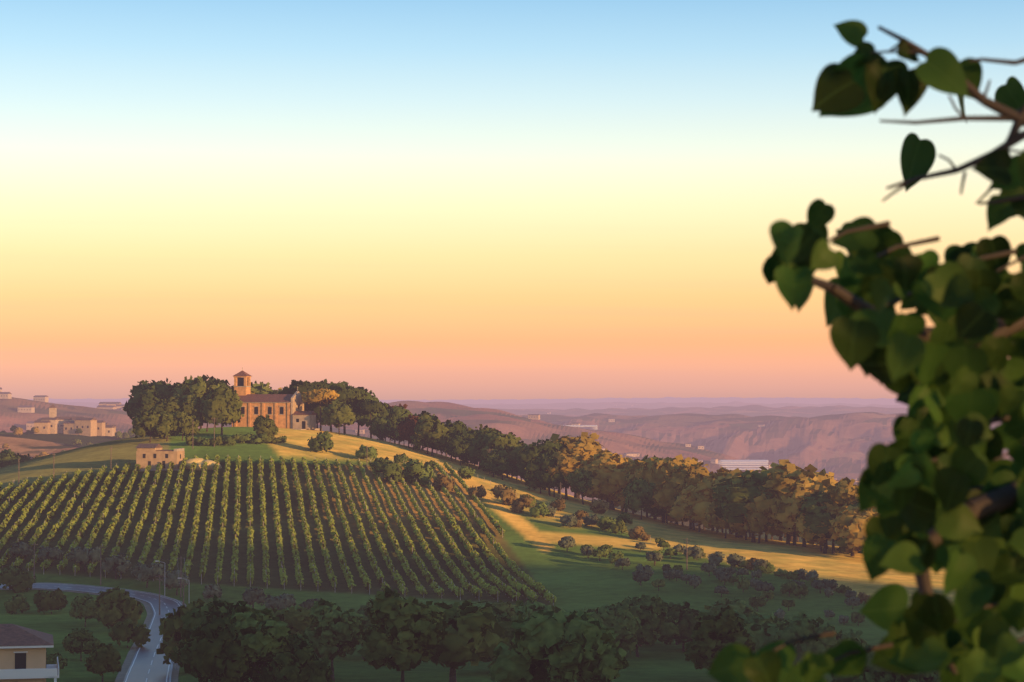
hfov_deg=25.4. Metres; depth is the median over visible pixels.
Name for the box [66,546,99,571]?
olive tree
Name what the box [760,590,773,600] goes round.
olive tree
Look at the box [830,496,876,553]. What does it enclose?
oak tree
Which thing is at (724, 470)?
tall tree
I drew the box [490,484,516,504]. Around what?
bush
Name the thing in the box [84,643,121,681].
oak tree
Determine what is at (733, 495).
oak tree
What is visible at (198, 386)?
oak tree
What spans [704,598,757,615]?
oak tree
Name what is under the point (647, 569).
olive tree
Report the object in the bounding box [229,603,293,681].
tall tree
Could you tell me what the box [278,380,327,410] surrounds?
pine tree
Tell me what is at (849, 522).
oak tree
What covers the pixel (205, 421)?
oak tree
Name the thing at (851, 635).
oak tree
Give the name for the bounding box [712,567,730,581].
olive tree
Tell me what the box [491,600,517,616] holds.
oak tree
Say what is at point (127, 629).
tree
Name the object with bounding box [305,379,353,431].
oak tree
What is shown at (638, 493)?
oak tree
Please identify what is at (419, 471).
bush
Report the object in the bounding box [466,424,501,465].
oak tree
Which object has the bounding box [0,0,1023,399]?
sky
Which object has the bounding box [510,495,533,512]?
bush
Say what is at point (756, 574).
olive tree
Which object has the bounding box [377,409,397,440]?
oak tree
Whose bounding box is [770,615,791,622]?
olive tree
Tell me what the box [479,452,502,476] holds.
oak tree
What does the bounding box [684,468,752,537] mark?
oak tree
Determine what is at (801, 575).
olive tree
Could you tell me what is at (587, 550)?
olive tree
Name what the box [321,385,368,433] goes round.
pine tree
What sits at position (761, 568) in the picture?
olive tree
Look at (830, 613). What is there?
olive tree
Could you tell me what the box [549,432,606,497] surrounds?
oak tree
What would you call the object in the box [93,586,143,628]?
oak tree
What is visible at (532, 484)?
oak tree
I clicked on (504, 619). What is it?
oak tree
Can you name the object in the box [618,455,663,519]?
oak tree
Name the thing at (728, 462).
greenhouses
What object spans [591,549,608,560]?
olive tree
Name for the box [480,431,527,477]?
oak tree
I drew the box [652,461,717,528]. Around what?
oak tree
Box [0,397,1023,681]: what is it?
terrain
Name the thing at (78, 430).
oak tree
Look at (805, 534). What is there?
oak tree
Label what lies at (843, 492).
tall tree
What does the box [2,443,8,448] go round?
oak tree
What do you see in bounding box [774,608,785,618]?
olive tree
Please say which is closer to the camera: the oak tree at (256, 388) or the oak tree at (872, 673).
the oak tree at (872, 673)
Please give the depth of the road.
375.43 m
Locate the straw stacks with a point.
(200, 463)
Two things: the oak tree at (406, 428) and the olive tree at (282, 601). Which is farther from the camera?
the oak tree at (406, 428)
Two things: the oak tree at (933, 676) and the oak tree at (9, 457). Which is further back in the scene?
the oak tree at (9, 457)
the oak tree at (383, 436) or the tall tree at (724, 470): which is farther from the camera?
the oak tree at (383, 436)
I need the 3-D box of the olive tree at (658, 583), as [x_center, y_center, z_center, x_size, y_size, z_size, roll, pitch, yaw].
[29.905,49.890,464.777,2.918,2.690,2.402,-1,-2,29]
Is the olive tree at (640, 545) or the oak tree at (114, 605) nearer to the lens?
the oak tree at (114, 605)
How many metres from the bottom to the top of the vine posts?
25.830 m
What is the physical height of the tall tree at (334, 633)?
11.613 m
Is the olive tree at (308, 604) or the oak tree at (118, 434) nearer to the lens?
the olive tree at (308, 604)
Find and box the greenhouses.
[565,425,767,469]
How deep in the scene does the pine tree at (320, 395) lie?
727.80 m
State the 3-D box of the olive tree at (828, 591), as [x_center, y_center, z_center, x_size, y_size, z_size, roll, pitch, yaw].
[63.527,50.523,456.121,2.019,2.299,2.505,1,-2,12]
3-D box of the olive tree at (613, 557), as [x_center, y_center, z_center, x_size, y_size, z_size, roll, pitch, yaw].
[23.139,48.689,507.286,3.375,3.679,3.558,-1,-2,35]
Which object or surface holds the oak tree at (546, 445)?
on the terrain
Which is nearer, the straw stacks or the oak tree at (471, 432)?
the straw stacks
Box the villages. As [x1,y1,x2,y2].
[0,387,858,481]
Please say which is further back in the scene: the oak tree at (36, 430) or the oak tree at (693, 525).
the oak tree at (36, 430)
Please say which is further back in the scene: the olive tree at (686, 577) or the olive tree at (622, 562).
the olive tree at (622, 562)
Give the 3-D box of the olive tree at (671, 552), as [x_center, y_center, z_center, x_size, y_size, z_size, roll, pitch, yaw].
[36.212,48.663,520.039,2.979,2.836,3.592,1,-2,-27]
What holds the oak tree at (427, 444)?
on the terrain
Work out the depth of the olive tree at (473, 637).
287.02 m
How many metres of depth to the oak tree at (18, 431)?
1586.33 m
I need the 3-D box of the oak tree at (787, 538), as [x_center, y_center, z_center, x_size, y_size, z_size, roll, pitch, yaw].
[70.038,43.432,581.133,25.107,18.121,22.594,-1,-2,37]
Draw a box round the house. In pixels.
[0,624,58,681]
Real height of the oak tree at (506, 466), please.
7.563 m
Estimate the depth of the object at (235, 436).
659.61 m
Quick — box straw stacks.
[185,458,220,469]
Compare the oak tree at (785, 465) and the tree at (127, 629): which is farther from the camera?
the oak tree at (785, 465)
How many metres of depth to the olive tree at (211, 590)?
460.05 m
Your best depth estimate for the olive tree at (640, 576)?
471.91 m
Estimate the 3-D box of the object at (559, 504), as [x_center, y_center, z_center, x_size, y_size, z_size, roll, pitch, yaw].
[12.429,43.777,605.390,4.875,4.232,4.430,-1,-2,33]
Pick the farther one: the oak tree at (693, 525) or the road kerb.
the oak tree at (693, 525)
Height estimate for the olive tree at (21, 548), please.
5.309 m
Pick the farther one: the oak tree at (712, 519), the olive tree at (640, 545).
the oak tree at (712, 519)
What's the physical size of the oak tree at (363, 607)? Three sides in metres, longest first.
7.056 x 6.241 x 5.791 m
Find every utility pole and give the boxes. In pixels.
[155,574,163,614]
[684,538,687,569]
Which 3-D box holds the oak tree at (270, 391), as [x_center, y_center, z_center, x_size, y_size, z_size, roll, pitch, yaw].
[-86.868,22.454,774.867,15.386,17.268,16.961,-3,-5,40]
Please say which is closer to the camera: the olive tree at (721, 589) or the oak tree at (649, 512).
the olive tree at (721, 589)
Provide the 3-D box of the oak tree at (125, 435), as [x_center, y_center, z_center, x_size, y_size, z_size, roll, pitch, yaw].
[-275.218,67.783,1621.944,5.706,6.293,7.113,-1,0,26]
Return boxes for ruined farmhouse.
[136,443,184,470]
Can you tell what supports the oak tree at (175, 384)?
on the terrain
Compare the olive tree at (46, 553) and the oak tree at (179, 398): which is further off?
the oak tree at (179, 398)
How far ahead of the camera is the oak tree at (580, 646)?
250.14 m
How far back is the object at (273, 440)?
664.74 m
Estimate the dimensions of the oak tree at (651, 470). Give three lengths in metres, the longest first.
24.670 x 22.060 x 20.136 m
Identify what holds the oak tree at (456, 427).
on the terrain
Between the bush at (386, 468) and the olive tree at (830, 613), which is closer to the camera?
the olive tree at (830, 613)
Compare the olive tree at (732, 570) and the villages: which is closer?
the olive tree at (732, 570)
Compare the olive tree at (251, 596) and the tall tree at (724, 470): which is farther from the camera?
the tall tree at (724, 470)
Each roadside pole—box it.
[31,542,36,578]
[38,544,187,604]
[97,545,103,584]
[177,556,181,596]
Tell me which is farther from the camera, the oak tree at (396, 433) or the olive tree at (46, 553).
the oak tree at (396, 433)
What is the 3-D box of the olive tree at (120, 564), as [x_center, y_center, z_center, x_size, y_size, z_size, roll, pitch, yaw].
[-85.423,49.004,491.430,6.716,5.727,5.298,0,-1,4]
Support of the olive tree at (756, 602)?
on the terrain
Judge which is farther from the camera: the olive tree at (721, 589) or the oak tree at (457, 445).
the oak tree at (457, 445)
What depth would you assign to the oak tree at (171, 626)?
318.40 m
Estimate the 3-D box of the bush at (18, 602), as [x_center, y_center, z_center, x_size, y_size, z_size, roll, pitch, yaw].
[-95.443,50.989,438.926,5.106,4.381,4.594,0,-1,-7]
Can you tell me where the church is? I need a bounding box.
[232,367,319,430]
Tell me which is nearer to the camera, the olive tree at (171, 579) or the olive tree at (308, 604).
the olive tree at (308, 604)
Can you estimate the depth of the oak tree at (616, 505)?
650.59 m
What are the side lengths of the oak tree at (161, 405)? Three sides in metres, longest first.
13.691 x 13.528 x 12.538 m
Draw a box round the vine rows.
[0,455,556,602]
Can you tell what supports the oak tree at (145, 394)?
on the terrain
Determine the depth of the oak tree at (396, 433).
720.46 m
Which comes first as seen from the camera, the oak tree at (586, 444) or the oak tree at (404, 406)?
the oak tree at (586, 444)
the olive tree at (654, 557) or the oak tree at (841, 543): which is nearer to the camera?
the olive tree at (654, 557)
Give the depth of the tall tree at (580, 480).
642.16 m
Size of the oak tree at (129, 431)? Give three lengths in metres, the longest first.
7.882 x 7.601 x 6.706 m
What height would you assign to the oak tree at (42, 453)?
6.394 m
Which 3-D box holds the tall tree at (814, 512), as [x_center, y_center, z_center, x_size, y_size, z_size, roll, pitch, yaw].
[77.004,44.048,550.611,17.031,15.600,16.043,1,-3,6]
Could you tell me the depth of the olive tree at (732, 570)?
486.13 m
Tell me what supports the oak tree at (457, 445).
on the terrain
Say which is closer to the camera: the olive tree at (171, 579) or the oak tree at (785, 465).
the olive tree at (171, 579)
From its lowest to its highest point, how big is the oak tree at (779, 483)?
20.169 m
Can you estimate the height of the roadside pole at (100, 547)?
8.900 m
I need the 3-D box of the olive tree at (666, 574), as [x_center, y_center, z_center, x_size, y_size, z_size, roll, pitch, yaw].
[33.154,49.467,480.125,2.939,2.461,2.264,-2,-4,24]
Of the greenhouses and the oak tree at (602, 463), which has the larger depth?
the greenhouses
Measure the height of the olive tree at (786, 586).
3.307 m
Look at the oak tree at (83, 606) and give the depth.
408.86 m
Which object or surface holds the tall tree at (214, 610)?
on the terrain
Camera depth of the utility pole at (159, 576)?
434.62 m
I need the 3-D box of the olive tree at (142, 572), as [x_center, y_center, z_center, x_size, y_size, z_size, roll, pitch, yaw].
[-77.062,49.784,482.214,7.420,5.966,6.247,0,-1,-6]
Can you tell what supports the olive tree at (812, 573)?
on the terrain
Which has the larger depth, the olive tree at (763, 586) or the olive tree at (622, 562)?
the olive tree at (622, 562)
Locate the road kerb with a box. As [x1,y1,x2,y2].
[62,583,181,681]
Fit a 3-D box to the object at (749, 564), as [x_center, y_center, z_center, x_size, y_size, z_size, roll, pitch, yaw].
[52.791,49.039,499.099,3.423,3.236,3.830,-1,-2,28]
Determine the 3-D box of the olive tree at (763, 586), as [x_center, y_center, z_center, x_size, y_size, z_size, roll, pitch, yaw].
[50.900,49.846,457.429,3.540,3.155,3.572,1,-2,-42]
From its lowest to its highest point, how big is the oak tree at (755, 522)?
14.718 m
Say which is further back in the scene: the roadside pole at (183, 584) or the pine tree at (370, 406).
the pine tree at (370, 406)
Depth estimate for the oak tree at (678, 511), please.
600.05 m
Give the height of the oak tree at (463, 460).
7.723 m
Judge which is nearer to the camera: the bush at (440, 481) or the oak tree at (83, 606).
the oak tree at (83, 606)
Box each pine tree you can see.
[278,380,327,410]
[301,388,339,430]
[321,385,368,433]
[351,398,389,437]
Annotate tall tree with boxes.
[169,594,250,673]
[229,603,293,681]
[301,598,365,681]
[357,586,448,681]
[546,448,589,499]
[564,465,593,504]
[684,605,755,670]
[715,466,742,533]
[795,491,835,553]
[823,477,858,555]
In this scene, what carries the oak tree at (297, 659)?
on the terrain
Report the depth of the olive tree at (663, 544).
539.24 m
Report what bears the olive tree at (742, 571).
on the terrain
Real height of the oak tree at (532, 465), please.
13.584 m
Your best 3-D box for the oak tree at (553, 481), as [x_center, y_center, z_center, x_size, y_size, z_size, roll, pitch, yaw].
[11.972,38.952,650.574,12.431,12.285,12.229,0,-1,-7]
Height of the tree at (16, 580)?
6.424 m
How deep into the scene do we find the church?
729.90 m
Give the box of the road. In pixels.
[0,583,180,681]
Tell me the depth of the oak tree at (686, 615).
357.87 m
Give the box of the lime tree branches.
[707,20,1023,681]
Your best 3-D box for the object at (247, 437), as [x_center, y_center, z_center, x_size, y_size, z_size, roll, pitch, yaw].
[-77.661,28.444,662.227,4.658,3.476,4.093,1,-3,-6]
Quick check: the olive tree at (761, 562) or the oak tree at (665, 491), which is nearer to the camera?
the olive tree at (761, 562)
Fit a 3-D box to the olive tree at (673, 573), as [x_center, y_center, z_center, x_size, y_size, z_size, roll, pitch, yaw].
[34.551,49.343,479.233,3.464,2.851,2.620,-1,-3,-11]
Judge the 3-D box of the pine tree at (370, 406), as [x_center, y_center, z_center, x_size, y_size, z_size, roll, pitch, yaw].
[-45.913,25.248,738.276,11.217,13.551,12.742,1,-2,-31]
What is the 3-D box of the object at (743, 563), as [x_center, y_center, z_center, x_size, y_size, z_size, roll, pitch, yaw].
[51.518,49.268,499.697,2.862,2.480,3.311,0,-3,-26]
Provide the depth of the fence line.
554.93 m
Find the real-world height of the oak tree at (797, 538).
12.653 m
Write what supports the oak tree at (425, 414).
on the terrain
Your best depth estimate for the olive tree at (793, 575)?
480.12 m
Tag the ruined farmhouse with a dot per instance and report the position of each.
(153, 455)
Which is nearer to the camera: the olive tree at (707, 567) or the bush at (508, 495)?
the olive tree at (707, 567)
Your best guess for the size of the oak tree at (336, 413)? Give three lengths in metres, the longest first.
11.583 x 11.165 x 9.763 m
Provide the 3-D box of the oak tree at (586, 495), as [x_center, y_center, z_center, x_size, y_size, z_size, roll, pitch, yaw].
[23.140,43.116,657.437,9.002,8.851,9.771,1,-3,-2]
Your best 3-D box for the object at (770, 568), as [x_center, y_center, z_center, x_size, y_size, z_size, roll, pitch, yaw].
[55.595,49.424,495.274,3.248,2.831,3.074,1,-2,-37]
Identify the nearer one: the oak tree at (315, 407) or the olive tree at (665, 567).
the olive tree at (665, 567)
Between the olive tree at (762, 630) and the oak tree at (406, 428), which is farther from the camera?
the oak tree at (406, 428)
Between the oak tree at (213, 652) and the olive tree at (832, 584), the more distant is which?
the olive tree at (832, 584)
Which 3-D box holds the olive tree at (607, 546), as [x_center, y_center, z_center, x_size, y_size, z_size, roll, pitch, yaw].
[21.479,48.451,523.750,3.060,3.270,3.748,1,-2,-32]
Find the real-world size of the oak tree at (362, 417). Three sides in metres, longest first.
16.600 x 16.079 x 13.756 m
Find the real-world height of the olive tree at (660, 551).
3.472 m
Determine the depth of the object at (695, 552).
517.09 m
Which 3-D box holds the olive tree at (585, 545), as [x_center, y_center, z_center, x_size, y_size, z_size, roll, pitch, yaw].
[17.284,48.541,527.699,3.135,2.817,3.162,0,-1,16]
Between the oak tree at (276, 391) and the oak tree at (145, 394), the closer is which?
the oak tree at (145, 394)
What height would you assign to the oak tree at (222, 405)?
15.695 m
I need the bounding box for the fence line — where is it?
[478,475,850,590]
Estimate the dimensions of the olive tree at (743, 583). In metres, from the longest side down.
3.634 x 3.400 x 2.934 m
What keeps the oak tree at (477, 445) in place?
on the terrain
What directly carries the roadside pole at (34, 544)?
on the terrain
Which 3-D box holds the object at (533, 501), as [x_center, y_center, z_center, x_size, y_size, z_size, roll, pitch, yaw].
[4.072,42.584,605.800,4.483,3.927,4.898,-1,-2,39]
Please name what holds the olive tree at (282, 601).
on the terrain
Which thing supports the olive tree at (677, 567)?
on the terrain
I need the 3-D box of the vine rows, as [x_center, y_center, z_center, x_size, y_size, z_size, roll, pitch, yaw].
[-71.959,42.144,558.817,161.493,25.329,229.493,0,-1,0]
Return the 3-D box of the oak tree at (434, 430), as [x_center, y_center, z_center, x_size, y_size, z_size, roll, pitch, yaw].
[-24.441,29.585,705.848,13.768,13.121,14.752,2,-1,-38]
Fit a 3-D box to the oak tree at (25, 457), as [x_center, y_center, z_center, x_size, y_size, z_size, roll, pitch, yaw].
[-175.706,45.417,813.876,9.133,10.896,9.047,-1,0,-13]
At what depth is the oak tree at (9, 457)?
797.15 m
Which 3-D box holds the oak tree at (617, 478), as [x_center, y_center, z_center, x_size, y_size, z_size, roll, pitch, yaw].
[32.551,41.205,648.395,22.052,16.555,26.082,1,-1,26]
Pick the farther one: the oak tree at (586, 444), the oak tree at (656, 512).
the oak tree at (586, 444)
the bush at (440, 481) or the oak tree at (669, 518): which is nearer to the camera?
the bush at (440, 481)
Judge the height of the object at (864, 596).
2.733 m
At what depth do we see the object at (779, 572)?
485.26 m
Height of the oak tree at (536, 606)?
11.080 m
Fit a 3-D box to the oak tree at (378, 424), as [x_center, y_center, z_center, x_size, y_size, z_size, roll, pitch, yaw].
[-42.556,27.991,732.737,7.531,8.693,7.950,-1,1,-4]
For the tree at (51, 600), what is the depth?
438.11 m
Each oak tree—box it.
[0,449,21,466]
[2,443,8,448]
[13,427,22,435]
[15,453,30,461]
[33,427,39,432]
[39,451,48,455]
[62,628,100,660]
[69,593,96,626]
[72,438,81,445]
[75,428,82,433]
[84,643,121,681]
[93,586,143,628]
[115,431,122,439]
[122,378,175,419]
[122,432,129,437]
[128,428,134,435]
[131,409,164,442]
[148,398,183,436]
[151,411,181,440]
[156,598,204,665]
[162,382,181,399]
[165,393,185,434]
[168,409,199,440]
[173,374,221,428]
[179,396,203,434]
[180,615,261,681]
[196,396,220,431]
[199,385,243,434]
[207,375,232,426]
[251,381,268,393]
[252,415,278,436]
[256,630,333,681]
[262,382,273,393]
[269,606,316,635]
[272,387,281,393]
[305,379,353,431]
[321,399,355,434]
[346,387,380,435]
[355,601,371,612]
[368,415,390,440]
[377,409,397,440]
[377,434,393,440]
[386,405,412,443]
[387,403,410,442]
[394,417,408,447]
[396,414,421,449]
[409,415,451,455]
[410,423,436,453]
[414,411,440,450]
[437,420,467,459]
[443,433,470,464]
[458,427,488,468]
[458,456,470,465]
[464,429,496,470]
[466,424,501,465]
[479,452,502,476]
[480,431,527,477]
[480,602,516,661]
[488,607,629,681]
[490,455,514,479]
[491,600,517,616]
[514,439,566,489]
[514,444,550,487]
[514,596,565,619]
[524,452,570,495]
[524,471,552,493]
[532,456,569,496]
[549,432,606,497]
[573,449,634,503]
[583,493,597,501]
[587,602,640,653]
[590,458,643,512]
[610,500,633,513]
[612,594,680,656]
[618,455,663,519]
[622,478,655,519]
[626,454,701,522]
[642,509,671,522]
[649,507,669,523]
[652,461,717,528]
[659,515,683,525]
[664,601,699,651]
[668,483,715,531]
[671,494,694,529]
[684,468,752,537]
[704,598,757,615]
[705,501,737,537]
[711,470,775,541]
[729,501,786,542]
[753,468,812,545]
[757,459,842,541]
[765,469,837,546]
[772,528,796,543]
[774,611,841,665]
[776,531,799,541]
[793,491,834,553]
[828,505,878,553]
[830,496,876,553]
[831,644,919,681]
[832,629,866,647]
[915,671,939,681]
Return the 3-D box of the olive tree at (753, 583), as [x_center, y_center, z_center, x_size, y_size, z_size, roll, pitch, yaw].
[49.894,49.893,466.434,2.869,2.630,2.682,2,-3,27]
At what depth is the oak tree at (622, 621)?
332.39 m
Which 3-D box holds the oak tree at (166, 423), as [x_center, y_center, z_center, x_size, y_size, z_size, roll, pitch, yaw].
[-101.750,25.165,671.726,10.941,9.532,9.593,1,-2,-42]
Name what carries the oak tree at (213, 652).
on the terrain
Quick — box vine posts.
[0,454,553,605]
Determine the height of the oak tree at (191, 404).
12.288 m
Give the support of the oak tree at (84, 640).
on the terrain
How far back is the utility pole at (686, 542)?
498.24 m
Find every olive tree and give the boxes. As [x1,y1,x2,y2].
[8,541,32,557]
[37,545,62,565]
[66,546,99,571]
[101,555,131,578]
[131,562,164,587]
[161,570,189,594]
[202,584,221,599]
[242,587,266,607]
[264,593,295,609]
[299,598,320,609]
[419,600,508,681]
[558,537,575,551]
[579,544,592,554]
[581,546,594,557]
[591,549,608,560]
[597,544,612,557]
[608,551,623,563]
[615,557,630,569]
[632,571,650,585]
[635,542,646,551]
[636,564,654,575]
[646,551,662,565]
[650,550,663,563]
[651,579,665,590]
[657,540,669,549]
[662,564,670,570]
[663,548,677,558]
[663,570,669,579]
[668,569,683,580]
[672,564,682,570]
[680,574,691,583]
[688,576,699,588]
[691,574,701,583]
[700,562,716,575]
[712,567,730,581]
[714,585,728,596]
[716,571,732,584]
[727,567,736,573]
[734,610,787,652]
[736,568,748,576]
[736,577,750,591]
[748,596,766,610]
[749,578,761,589]
[751,569,761,578]
[752,559,767,568]
[754,565,765,571]
[755,581,774,591]
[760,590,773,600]
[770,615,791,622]
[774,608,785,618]
[780,581,797,595]
[781,599,794,610]
[786,570,798,579]
[792,584,808,597]
[796,570,804,580]
[805,569,818,583]
[811,579,826,592]
[822,579,837,588]
[824,588,833,597]
[824,610,834,617]
[838,615,848,623]
[844,597,860,608]
[850,611,864,625]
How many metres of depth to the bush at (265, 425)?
665.27 m
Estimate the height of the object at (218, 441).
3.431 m
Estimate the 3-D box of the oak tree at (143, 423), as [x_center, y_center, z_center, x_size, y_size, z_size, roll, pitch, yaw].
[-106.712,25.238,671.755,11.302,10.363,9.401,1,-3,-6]
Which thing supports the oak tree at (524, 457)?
on the terrain
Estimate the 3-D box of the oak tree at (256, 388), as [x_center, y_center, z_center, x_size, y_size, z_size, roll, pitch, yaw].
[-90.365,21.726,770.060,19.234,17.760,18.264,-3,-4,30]
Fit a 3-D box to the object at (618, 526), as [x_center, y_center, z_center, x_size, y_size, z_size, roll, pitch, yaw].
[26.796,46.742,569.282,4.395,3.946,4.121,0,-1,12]
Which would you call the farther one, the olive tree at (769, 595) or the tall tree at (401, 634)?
the olive tree at (769, 595)
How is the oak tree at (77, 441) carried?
on the terrain
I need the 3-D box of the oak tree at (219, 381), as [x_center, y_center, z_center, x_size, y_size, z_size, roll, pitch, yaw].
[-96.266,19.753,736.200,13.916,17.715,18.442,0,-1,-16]
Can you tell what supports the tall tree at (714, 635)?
on the terrain
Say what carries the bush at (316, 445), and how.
on the terrain
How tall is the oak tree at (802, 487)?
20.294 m
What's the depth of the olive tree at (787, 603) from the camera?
434.15 m
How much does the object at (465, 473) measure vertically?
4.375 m
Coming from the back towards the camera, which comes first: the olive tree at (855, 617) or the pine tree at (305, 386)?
the pine tree at (305, 386)
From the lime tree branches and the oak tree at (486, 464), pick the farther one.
the oak tree at (486, 464)
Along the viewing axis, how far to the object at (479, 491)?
607.75 m
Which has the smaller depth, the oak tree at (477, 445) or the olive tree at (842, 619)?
the olive tree at (842, 619)
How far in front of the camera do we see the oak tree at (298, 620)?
331.91 m
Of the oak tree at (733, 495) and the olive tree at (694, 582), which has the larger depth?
the oak tree at (733, 495)
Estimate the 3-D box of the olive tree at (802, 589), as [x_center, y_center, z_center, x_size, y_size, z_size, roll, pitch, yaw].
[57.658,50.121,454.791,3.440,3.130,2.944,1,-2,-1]
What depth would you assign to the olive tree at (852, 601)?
438.13 m
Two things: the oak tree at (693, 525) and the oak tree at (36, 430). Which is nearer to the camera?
the oak tree at (693, 525)
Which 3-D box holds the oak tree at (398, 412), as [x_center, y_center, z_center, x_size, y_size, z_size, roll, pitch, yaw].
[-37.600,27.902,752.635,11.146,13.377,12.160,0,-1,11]
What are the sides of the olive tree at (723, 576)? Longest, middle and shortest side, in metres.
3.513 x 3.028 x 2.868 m
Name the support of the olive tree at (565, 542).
on the terrain
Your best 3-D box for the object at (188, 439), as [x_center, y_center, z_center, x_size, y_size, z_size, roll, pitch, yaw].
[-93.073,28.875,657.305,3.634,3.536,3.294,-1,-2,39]
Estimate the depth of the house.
247.15 m
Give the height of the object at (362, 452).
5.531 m
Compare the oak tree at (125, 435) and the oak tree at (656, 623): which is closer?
the oak tree at (656, 623)

